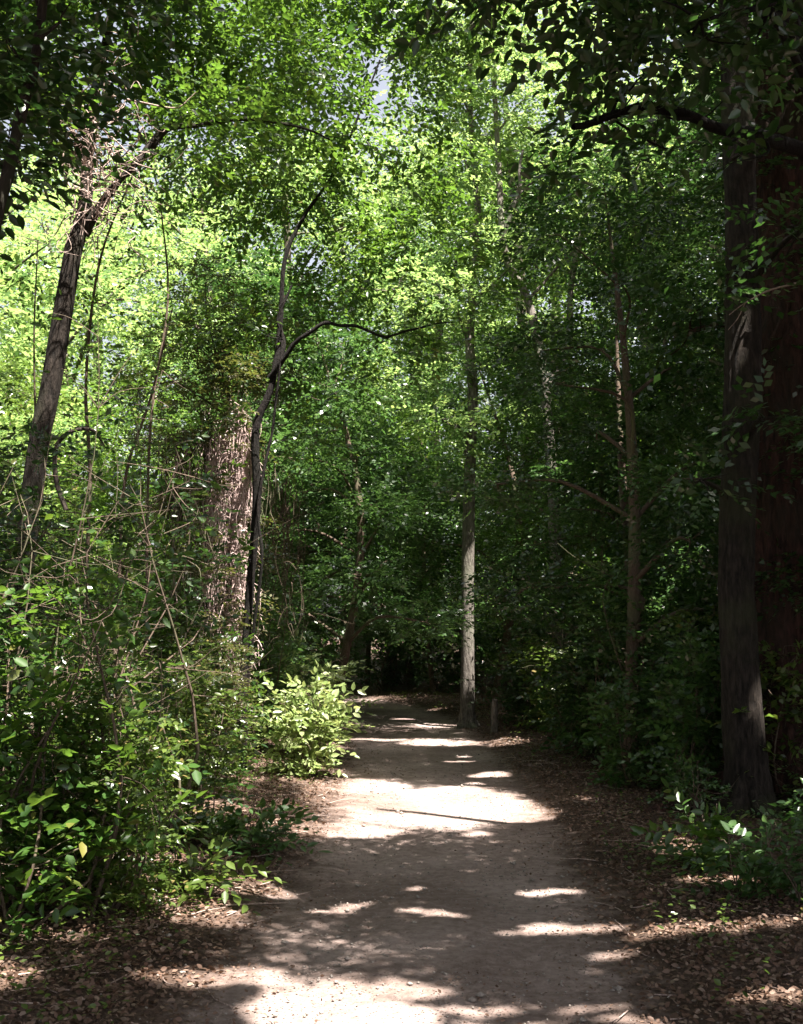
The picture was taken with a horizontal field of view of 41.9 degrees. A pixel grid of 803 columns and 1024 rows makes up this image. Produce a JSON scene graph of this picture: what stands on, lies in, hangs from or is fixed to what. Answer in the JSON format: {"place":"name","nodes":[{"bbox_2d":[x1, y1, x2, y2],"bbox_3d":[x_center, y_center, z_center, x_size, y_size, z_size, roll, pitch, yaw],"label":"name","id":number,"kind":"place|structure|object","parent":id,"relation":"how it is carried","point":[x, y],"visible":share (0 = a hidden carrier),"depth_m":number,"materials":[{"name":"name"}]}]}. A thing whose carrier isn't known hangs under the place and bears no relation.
{"place":"outdoors","nodes":[
{"label":"outdoors","id":0,"kind":"place"},
{"bbox_2d":[0,0,724,637],"label":"sky","id":1,"kind":"structure","parent":0,"point":[381,86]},
{"bbox_2d":[0,638,802,1023],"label":"ground","id":2,"kind":"structure","parent":0,"point":[302,858],"depth_m":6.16,"materials":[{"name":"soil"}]},
{"bbox_2d":[0,342,81,643],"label":"understory tree","id":3,"kind":"object","parent":2,"relation":"on","point":[6,400],"visible":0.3,"depth_m":12.06,"materials":[{"name":"green plant"}]},
{"bbox_2d":[0,394,102,625],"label":"understory tree","id":4,"kind":"object","parent":2,"relation":"on","point":[18,437],"visible":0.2,"depth_m":14.01,"materials":[{"name":"green plant"}]},
{"bbox_2d":[0,238,122,732],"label":"sapling","id":5,"kind":"object","parent":2,"relation":"on","point":[21,279],"visible":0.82,"depth_m":9.31,"materials":[{"name":"green plant"}]},
{"bbox_2d":[0,358,124,632],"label":"understory tree","id":6,"kind":"object","parent":2,"relation":"on","point":[57,500],"visible":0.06,"depth_m":16.96,"materials":[{"name":"green plant"}]},
{"bbox_2d":[0,439,133,800],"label":"tall shrub","id":7,"kind":"object","parent":2,"relation":"on","point":[30,507],"visible":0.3,"depth_m":7.62,"materials":[{"name":"green plant"}]},
{"bbox_2d":[0,177,149,622],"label":"woodland tree","id":8,"kind":"object","parent":2,"relation":"on","point":[29,296],"visible":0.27,"depth_m":18.98,"materials":[{"name":"green plant"}]},
{"bbox_2d":[0,150,150,602],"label":"woodland tree","id":9,"kind":"object","parent":2,"relation":"on","point":[93,376],"visible":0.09,"depth_m":25.74,"materials":[{"name":"green plant"}]},
{"bbox_2d":[0,145,156,587],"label":"woodland tree","id":10,"kind":"object","parent":2,"relation":"on","point":[70,173],"visible":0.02,"depth_m":35.69,"materials":[{"name":"green plant"}]},
{"bbox_2d":[0,537,162,854],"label":"tall shrub","id":11,"kind":"object","parent":2,"relation":"on","point":[113,604],"visible":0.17,"depth_m":7.82,"materials":[{"name":"green plant"}]},
{"bbox_2d":[0,500,168,770],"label":"tall shrub","id":12,"kind":"object","parent":2,"relation":"on","point":[105,583],"visible":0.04,"depth_m":9.36,"materials":[{"name":"green plant"}]},
{"bbox_2d":[0,447,172,679],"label":"tall shrub","id":13,"kind":"object","parent":2,"relation":"on","point":[75,502],"visible":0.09,"depth_m":11.55,"materials":[{"name":"green plant"}]},
{"bbox_2d":[0,424,174,871],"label":"tall shrub","id":14,"kind":"object","parent":2,"relation":"on","point":[45,451],"visible":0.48,"depth_m":6.70,"materials":[{"name":"green plant"}]},
{"bbox_2d":[41,159,170,678],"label":"sapling","id":15,"kind":"object","parent":2,"relation":"on","point":[92,298],"visible":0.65,"depth_m":9.80,"materials":[{"name":"green plant"}]},
{"bbox_2d":[0,551,214,950],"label":"laurel shrub","id":16,"kind":"object","parent":2,"relation":"on","point":[24,807],"visible":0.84,"depth_m":5.73,"materials":[{"name":"green plant"}]},
{"bbox_2d":[0,643,224,925],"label":"leggy shrub","id":17,"kind":"object","parent":2,"relation":"on","point":[116,894],"visible":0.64,"depth_m":5.98,"materials":[{"name":"green plant"}]},
{"bbox_2d":[1,152,223,598],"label":"woodland tree","id":18,"kind":"object","parent":2,"relation":"on","point":[138,289],"visible":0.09,"depth_m":31.45,"materials":[{"name":"green plant"}]},
{"bbox_2d":[0,0,238,275],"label":"corner tree","id":19,"kind":"object","parent":2,"relation":"on","point":[34,46],"visible":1,"depth_m":6.05,"materials":[{"name":"green plant"}]},
{"bbox_2d":[0,289,256,920],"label":"tall shrub","id":20,"kind":"object","parent":2,"relation":"on","point":[131,553],"visible":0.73,"depth_m":5.81,"materials":[{"name":"green plant"}]},
{"bbox_2d":[38,378,219,652],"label":"understory tree","id":21,"kind":"object","parent":2,"relation":"on","point":[120,452],"visible":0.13,"depth_m":16.43,"materials":[{"name":"green plant"}]},
{"bbox_2d":[0,179,269,613],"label":"woodland tree","id":22,"kind":"object","parent":2,"relation":"on","point":[52,287],"visible":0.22,"depth_m":23.18,"materials":[{"name":"green plant"}]},
{"bbox_2d":[71,455,217,674],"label":"understory tree","id":23,"kind":"object","parent":2,"relation":"on","point":[109,510],"visible":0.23,"depth_m":13.85,"materials":[{"name":"green plant"}]},
{"bbox_2d":[0,370,323,885],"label":"tall shrub","id":24,"kind":"object","parent":2,"relation":"on","point":[153,585],"visible":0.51,"depth_m":6.96,"materials":[{"name":"green plant"}]},
{"bbox_2d":[90,153,238,685],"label":"sapling","id":25,"kind":"object","parent":2,"relation":"on","point":[152,403],"visible":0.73,"depth_m":10.82,"materials":[{"name":"green plant"}]},
{"bbox_2d":[68,278,267,678],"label":"sapling","id":26,"kind":"object","parent":2,"relation":"on","point":[130,453],"visible":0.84,"depth_m":10.13,"materials":[{"name":"green plant"}]},
{"bbox_2d":[91,655,264,847],"bbox_3d":[-1.778,1.880,8.209,1.461,1.576,1.311,0,-6,0],"label":"leafy shrub","id":27,"kind":"object","parent":2,"relation":"on","point":[187,709],"visible":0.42,"depth_m":8.30,"materials":[{"name":"green plant"}]},
{"bbox_2d":[0,0,367,826],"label":"leaning tree","id":28,"kind":"object","parent":2,"relation":"on","point":[204,88],"visible":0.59,"depth_m":9.70,"materials":[{"name":"green plant"}]},
{"bbox_2d":[2,19,195,286],"bbox_3d":[-2.511,-3.071,8.792,1.253,2.599,1.311,-6,-8,41],"label":"vine tangle","id":29,"kind":"object","parent":28,"relation":"attached to","point":[84,161],"visible":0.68,"depth_m":8.73,"materials":[{"name":"plant"}]},
{"bbox_2d":[120,590,254,764],"bbox_3d":[-2.394,1.948,11.487,1.546,2.182,1.958,0,-6,0],"label":"bank shrub","id":30,"kind":"object","parent":2,"relation":"on","point":[219,653],"visible":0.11,"depth_m":11.87,"materials":[{"name":"green plant"}]},
{"bbox_2d":[145,637,242,787],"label":"bank shrub","id":31,"kind":"object","parent":2,"relation":"on","point":[183,677],"visible":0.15,"depth_m":10.22,"materials":[{"name":"green plant"}]},
{"bbox_2d":[95,250,313,754],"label":"vine clad tree","id":32,"kind":"object","parent":2,"relation":"on","point":[218,367],"visible":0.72,"depth_m":13.16,"materials":[{"name":"green plant"}]},
{"bbox_2d":[149,390,265,685],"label":"hanging vines","id":33,"kind":"object","parent":32,"relation":"hanging from","point":[238,503],"visible":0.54,"depth_m":12.87,"materials":[{"name":"brown plant"}]},
{"bbox_2d":[129,405,324,647],"bbox_3d":[-2.187,0.195,13.073,2.527,3.065,1.292,0,-6,0],"label":"vine curtain","id":34,"kind":"object","parent":32,"relation":"hanging from","point":[288,525],"visible":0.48,"depth_m":13.04,"materials":[{"name":"plant"}]},
{"bbox_2d":[89,130,327,584],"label":"woodland tree","id":35,"kind":"object","parent":2,"relation":"on","point":[150,285],"visible":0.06,"depth_m":28.94,"materials":[{"name":"green plant"}]},
{"bbox_2d":[151,624,266,783],"bbox_3d":[-1.979,2.079,10.943,1.341,1.836,1.304,0,-6,0],"label":"bank shrub","id":36,"kind":"object","parent":2,"relation":"on","point":[235,668],"visible":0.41,"depth_m":10.86,"materials":[{"name":"green plant"}]},
{"bbox_2d":[155,648,264,786],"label":"dense shrub","id":37,"kind":"object","parent":2,"relation":"on","point":[244,757],"visible":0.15,"depth_m":10.95,"materials":[{"name":"green plant"}]},
{"bbox_2d":[138,827,286,915],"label":"broadleaf plant","id":38,"kind":"object","parent":2,"relation":"on","point":[200,881],"visible":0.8,"depth_m":6.55,"materials":[{"name":"green plant"}]},
{"bbox_2d":[114,168,321,548],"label":"woodland tree","id":39,"kind":"object","parent":2,"relation":"on","point":[252,215],"visible":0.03,"depth_m":34.24,"materials":[{"name":"green plant"}]},
{"bbox_2d":[152,182,343,605],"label":"woodland tree","id":40,"kind":"object","parent":2,"relation":"on","point":[278,244],"visible":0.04,"depth_m":36.83,"materials":[{"name":"green plant"}]},
{"bbox_2d":[180,792,332,865],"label":"broadleaf plant","id":41,"kind":"object","parent":2,"relation":"on","point":[256,833],"visible":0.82,"depth_m":7.89,"materials":[{"name":"green plant"}]},
{"bbox_2d":[144,362,369,652],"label":"understory tree","id":42,"kind":"object","parent":2,"relation":"on","point":[331,627],"visible":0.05,"depth_m":21.88,"materials":[{"name":"green plant"}]},
{"bbox_2d":[210,539,349,755],"bbox_3d":[-1.632,1.768,13.674,1.966,3.006,2.268,0,-6,0],"label":"shaded shrub","id":43,"kind":"object","parent":2,"relation":"on","point":[271,652],"visible":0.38,"depth_m":13.51,"materials":[{"name":"green plant"}]},
{"bbox_2d":[151,236,450,648],"bbox_3d":[-2.260,-0.610,19.880,5.360,8.851,5.413,3,-7,-24],"label":"understory tree","id":44,"kind":"object","parent":2,"relation":"on","point":[260,274],"visible":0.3,"depth_m":19.21,"materials":[{"name":"green plant"}]},
{"bbox_2d":[232,660,374,779],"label":"path edge shrub","id":45,"kind":"object","parent":2,"relation":"on","point":[296,718],"visible":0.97,"depth_m":11.98,"materials":[{"name":"green plant"}]},
{"bbox_2d":[270,602,363,711],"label":"shaded shrub","id":46,"kind":"object","parent":2,"relation":"on","point":[327,648],"visible":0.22,"depth_m":19.03,"materials":[{"name":"green plant"}]},
{"bbox_2d":[181,122,463,663],"bbox_3d":[-2.424,-3.538,30.560,8.290,17.791,8.947,0,-6,0],"label":"woodland tree","id":47,"kind":"object","parent":2,"relation":"on","point":[415,267],"visible":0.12,"depth_m":29.74,"materials":[{"name":"green plant"}]},
{"bbox_2d":[270,627,382,757],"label":"path edge shrub","id":48,"kind":"object","parent":2,"relation":"on","point":[338,674],"visible":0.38,"depth_m":13.81,"materials":[{"name":"green plant"}]},
{"bbox_2d":[112,0,544,771],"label":"slender tree","id":49,"kind":"object","parent":2,"relation":"on","point":[342,16],"visible":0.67,"depth_m":12.89,"materials":[{"name":"green plant"}]},
{"bbox_2d":[178,294,494,727],"bbox_3d":[-1.206,-0.198,17.881,5.116,7.728,4.318,2,-7,-21],"label":"understory tree","id":50,"kind":"object","parent":2,"relation":"on","point":[359,570],"visible":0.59,"depth_m":17.55,"materials":[{"name":"green plant"}]},
{"bbox_2d":[233,332,455,661],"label":"understory tree","id":51,"kind":"object","parent":2,"relation":"on","point":[332,483],"visible":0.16,"depth_m":21.64,"materials":[{"name":"green plant"}]},
{"bbox_2d":[287,414,436,696],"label":"understory tree","id":52,"kind":"object","parent":2,"relation":"on","point":[378,592],"visible":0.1,"depth_m":26.19,"materials":[{"name":"green plant"}]},
{"bbox_2d":[254,170,480,669],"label":"woodland tree","id":53,"kind":"object","parent":2,"relation":"on","point":[363,650],"depth_m":36.62,"materials":[{"name":"green plant"}]},
{"bbox_2d":[350,589,428,690],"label":"bush","id":54,"kind":"object","parent":2,"relation":"on","point":[392,677],"visible":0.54,"depth_m":27.88,"materials":[{"name":"green plant"}]},
{"bbox_2d":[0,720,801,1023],"bbox_3d":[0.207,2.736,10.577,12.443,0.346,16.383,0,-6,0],"label":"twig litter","id":55,"kind":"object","parent":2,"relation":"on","point":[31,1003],"visible":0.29,"depth_m":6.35,"materials":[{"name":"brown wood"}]},
{"bbox_2d":[0,690,802,1023],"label":"ground cover","id":56,"kind":"object","parent":2,"relation":"on","point":[128,936],"visible":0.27,"depth_m":5.68,"materials":[{"name":"brown plant"}]},
{"bbox_2d":[307,103,511,675],"bbox_3d":[0.521,-4.063,34.916,7.981,19.272,8.240,0,-6,0],"label":"woodland tree","id":57,"kind":"object","parent":2,"relation":"on","point":[394,138],"visible":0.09,"depth_m":34.93,"materials":[{"name":"green plant"}]},
{"bbox_2d":[331,395,501,686],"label":"understory tree","id":58,"kind":"object","parent":2,"relation":"on","point":[408,676],"visible":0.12,"depth_m":28.97,"materials":[{"name":"green plant"}]},
{"bbox_2d":[330,201,508,685],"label":"crooked tree","id":59,"kind":"object","parent":2,"relation":"on","point":[434,256],"visible":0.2,"depth_m":30.81,"materials":[{"name":"green plant"}]},
{"bbox_2d":[331,161,514,667],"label":"woodland tree","id":60,"kind":"object","parent":2,"relation":"on","point":[435,440],"visible":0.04,"depth_m":39.95,"materials":[{"name":"green plant"}]},
{"bbox_2d":[356,447,502,692],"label":"understory tree","id":61,"kind":"object","parent":2,"relation":"on","point":[430,666],"visible":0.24,"depth_m":26.49,"materials":[{"name":"green plant"}]},
{"bbox_2d":[385,624,495,692],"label":"bush","id":62,"kind":"object","parent":2,"relation":"on","point":[456,656],"visible":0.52,"depth_m":26.51,"materials":[{"name":"green plant"}]},
{"bbox_2d":[339,0,611,728],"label":"straight tree","id":63,"kind":"object","parent":2,"relation":"on","point":[467,717],"visible":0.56,"depth_m":18.90,"materials":[{"name":"green plant"}]},
{"bbox_2d":[376,320,597,707],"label":"understory tree","id":64,"kind":"object","parent":2,"relation":"on","point":[457,533],"visible":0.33,"depth_m":21.67,"materials":[{"name":"green plant"}]},
{"bbox_2d":[416,432,581,693],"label":"understory tree","id":65,"kind":"object","parent":2,"relation":"on","point":[491,530],"visible":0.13,"depth_m":25.83,"materials":[{"name":"green plant"}]},
{"bbox_2d":[450,614,560,728],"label":"thicket shrub","id":66,"kind":"object","parent":2,"relation":"on","point":[518,703],"visible":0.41,"depth_m":17.59,"materials":[{"name":"green plant"}]},
{"bbox_2d":[371,137,666,680],"bbox_3d":[3.364,-3.582,30.750,8.310,17.298,8.667,-5,-8,38],"label":"woodland tree","id":67,"kind":"object","parent":2,"relation":"on","point":[505,312],"visible":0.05,"depth_m":30.38,"materials":[{"name":"green plant"}]},
{"bbox_2d":[405,0,636,699],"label":"dark trunk tree","id":68,"kind":"object","parent":2,"relation":"on","point":[508,125],"visible":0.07,"depth_m":24.95,"materials":[{"name":"green plant"}]},
{"bbox_2d":[412,132,661,645],"bbox_3d":[4.713,-4.038,35.846,8.373,19.283,9.288,-3,-7,22],"label":"woodland tree","id":69,"kind":"object","parent":2,"relation":"on","point":[456,333],"depth_m":35.36,"materials":[{"name":"green plant"}]},
{"bbox_2d":[491,634,604,735],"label":"thicket shrub","id":70,"kind":"object","parent":2,"relation":"on","point":[531,657],"visible":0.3,"depth_m":15.92,"materials":[{"name":"green plant"}]},
{"bbox_2d":[455,317,664,715],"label":"understory tree","id":71,"kind":"object","parent":2,"relation":"on","point":[525,446],"visible":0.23,"depth_m":18.84,"materials":[{"name":"green plant"}]},
{"bbox_2d":[474,338,654,633],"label":"understory tree","id":72,"kind":"object","parent":2,"relation":"on","point":[485,533],"visible":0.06,"depth_m":21.84,"materials":[{"name":"green plant"}]},
{"bbox_2d":[515,613,624,758],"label":"thicket shrub","id":73,"kind":"object","parent":2,"relation":"on","point":[552,669],"visible":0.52,"depth_m":13.83,"materials":[{"name":"green plant"}]},
{"bbox_2d":[516,603,623,747],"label":"thicket shrub","id":74,"kind":"object","parent":2,"relation":"on","point":[557,661],"visible":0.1,"depth_m":14.54,"materials":[{"name":"green plant"}]},
{"bbox_2d":[347,0,802,242],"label":"overhanging tree","id":75,"kind":"object","parent":2,"relation":"on","point":[631,39],"visible":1,"depth_m":6.34,"materials":[{"name":"green plant"}]},
{"bbox_2d":[425,171,724,770],"bbox_3d":[2.555,-0.706,12.718,4.961,7.473,4.197,-4,-8,31],"label":"understory tree","id":76,"kind":"object","parent":2,"relation":"on","point":[632,547],"visible":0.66,"depth_m":12.63,"materials":[{"name":"green plant"}]},
{"bbox_2d":[429,0,724,727],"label":"forked tree","id":77,"kind":"object","parent":2,"relation":"on","point":[530,310],"visible":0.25,"depth_m":18.56,"materials":[{"name":"green plant"}]},
{"bbox_2d":[451,238,724,705],"bbox_3d":[3.036,-0.304,14.284,3.984,6.973,4.698,3,-7,-22],"label":"understory tree","id":78,"kind":"object","parent":2,"relation":"on","point":[649,424],"visible":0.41,"depth_m":13.97,"materials":[{"name":"green plant"}]},
{"bbox_2d":[484,361,718,678],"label":"understory tree","id":79,"kind":"object","parent":2,"relation":"on","point":[595,397],"visible":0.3,"depth_m":16.09,"materials":[{"name":"green plant"}]},
{"bbox_2d":[493,498,714,760],"bbox_3d":[2.564,1.501,12.955,2.779,3.376,2.608,0,-6,0],"label":"thicket shrub","id":80,"kind":"object","parent":2,"relation":"on","point":[594,642],"visible":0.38,"depth_m":12.96,"materials":[{"name":"green plant"}]},
{"bbox_2d":[466,0,761,318],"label":"canopy tree","id":81,"kind":"object","parent":2,"relation":"on","point":[683,153],"visible":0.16,"depth_m":19.18,"materials":[{"name":"green plant"}]},
{"bbox_2d":[533,72,718,661],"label":"woodland tree","id":82,"kind":"object","parent":2,"relation":"on","point":[561,284],"visible":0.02,"depth_m":28.84,"materials":[{"name":"green plant"}]},
{"bbox_2d":[535,341,723,655],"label":"understory tree","id":83,"kind":"object","parent":2,"relation":"on","point":[651,452],"visible":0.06,"depth_m":15.68,"materials":[{"name":"green plant"}]},
{"bbox_2d":[575,676,687,791],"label":"thicket shrub","id":84,"kind":"object","parent":2,"relation":"on","point":[624,698],"visible":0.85,"depth_m":10.90,"materials":[{"name":"green plant"}]},
{"bbox_2d":[552,546,719,768],"bbox_3d":[2.764,1.632,12.184,2.055,2.840,2.234,0,-6,0],"label":"thicket shrub","id":85,"kind":"object","parent":2,"relation":"on","point":[616,646],"visible":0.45,"depth_m":12.17,"materials":[{"name":"green plant"}]},
{"bbox_2d":[598,209,724,600],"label":"understory tree","id":86,"kind":"object","parent":2,"relation":"on","point":[687,235],"visible":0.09,"depth_m":14.82,"materials":[{"name":"green plant"}]},
{"bbox_2d":[614,611,721,771],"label":"thicket shrub","id":87,"kind":"object","parent":2,"relation":"on","point":[635,672],"visible":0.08,"depth_m":11.57,"materials":[{"name":"green plant"}]},
{"bbox_2d":[616,616,723,803],"bbox_3d":[2.750,1.907,9.861,1.457,1.890,1.365,0,-6,0],"label":"thicket shrub","id":88,"kind":"object","parent":2,"relation":"on","point":[696,732],"visible":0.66,"depth_m":9.78,"materials":[{"name":"green plant"}]},
{"bbox_2d":[542,0,802,811],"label":"reddish tree","id":89,"kind":"object","parent":2,"relation":"on","point":[780,518],"visible":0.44,"depth_m":9.84,"materials":[{"name":"red plant"}]},
{"bbox_2d":[632,625,722,787],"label":"thicket shrub","id":90,"kind":"object","parent":2,"relation":"on","point":[670,659],"visible":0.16,"depth_m":10.72,"materials":[{"name":"green plant"}]},
{"bbox_2d":[647,756,721,814],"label":"shrub","id":91,"kind":"object","parent":2,"relation":"on","point":[690,783],"visible":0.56,"depth_m":9.25,"materials":[{"name":"green plant"}]},
{"bbox_2d":[645,300,724,642],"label":"understory tree","id":92,"kind":"object","parent":2,"relation":"on","point":[697,362],"visible":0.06,"depth_m":12.96,"materials":[{"name":"green plant"}]},
{"bbox_2d":[587,136,802,647],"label":"understory tree","id":93,"kind":"object","parent":2,"relation":"on","point":[643,481],"visible":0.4,"depth_m":10.65,"materials":[{"name":"green plant"}]},
{"bbox_2d":[594,0,802,821],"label":"grey barked tree","id":94,"kind":"object","parent":2,"relation":"on","point":[743,733],"visible":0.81,"depth_m":9.31,"materials":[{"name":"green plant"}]},
{"bbox_2d":[662,754,745,832],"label":"shrub","id":95,"kind":"object","parent":2,"relation":"on","point":[711,773],"visible":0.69,"depth_m":8.53,"materials":[{"name":"green plant"}]},
{"bbox_2d":[630,777,778,871],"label":"sunlit plant","id":96,"kind":"object","parent":2,"relation":"on","point":[703,832],"visible":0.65,"depth_m":7.32,"materials":[{"name":"green plant"}]},
{"bbox_2d":[650,537,798,770],"bbox_3d":[3.942,1.323,10.608,2.781,3.050,2.092,3,-7,-27],"label":"thicket shrub","id":97,"kind":"object","parent":2,"relation":"on","point":[666,622],"visible":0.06,"depth_m":10.59,"materials":[{"name":"green plant"}]},
{"bbox_2d":[670,811,802,908],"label":"sunlit plant","id":98,"kind":"object","parent":2,"relation":"on","point":[754,859],"visible":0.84,"depth_m":6.35,"materials":[{"name":"green plant"}]},
{"bbox_2d":[699,640,802,810],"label":"thicket shrub","id":99,"kind":"object","parent":2,"relation":"on","point":[782,675],"visible":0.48,"depth_m":9.31,"materials":[{"name":"green plant"}]},
{"bbox_2d":[711,182,802,621],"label":"understory tree","id":100,"kind":"object","parent":2,"relation":"on","point":[798,429],"visible":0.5,"depth_m":9.13,"materials":[{"name":"green plant"}]},
{"bbox_2d":[730,803,802,903],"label":"shrub","id":101,"kind":"object","parent":2,"relation":"on","point":[796,827],"visible":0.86,"depth_m":6.28,"materials":[{"name":"green plant"}]},
{"bbox_2d":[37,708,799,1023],"bbox_3d":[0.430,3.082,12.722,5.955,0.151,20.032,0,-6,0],"label":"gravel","id":102,"kind":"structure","parent":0,"point":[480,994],"depth_m":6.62,"materials":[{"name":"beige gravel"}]},
{"bbox_2d":[193,694,673,1023],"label":"path","id":103,"kind":"structure","parent":0,"point":[424,913],"depth_m":6.26,"materials":[{"name":"soil"}]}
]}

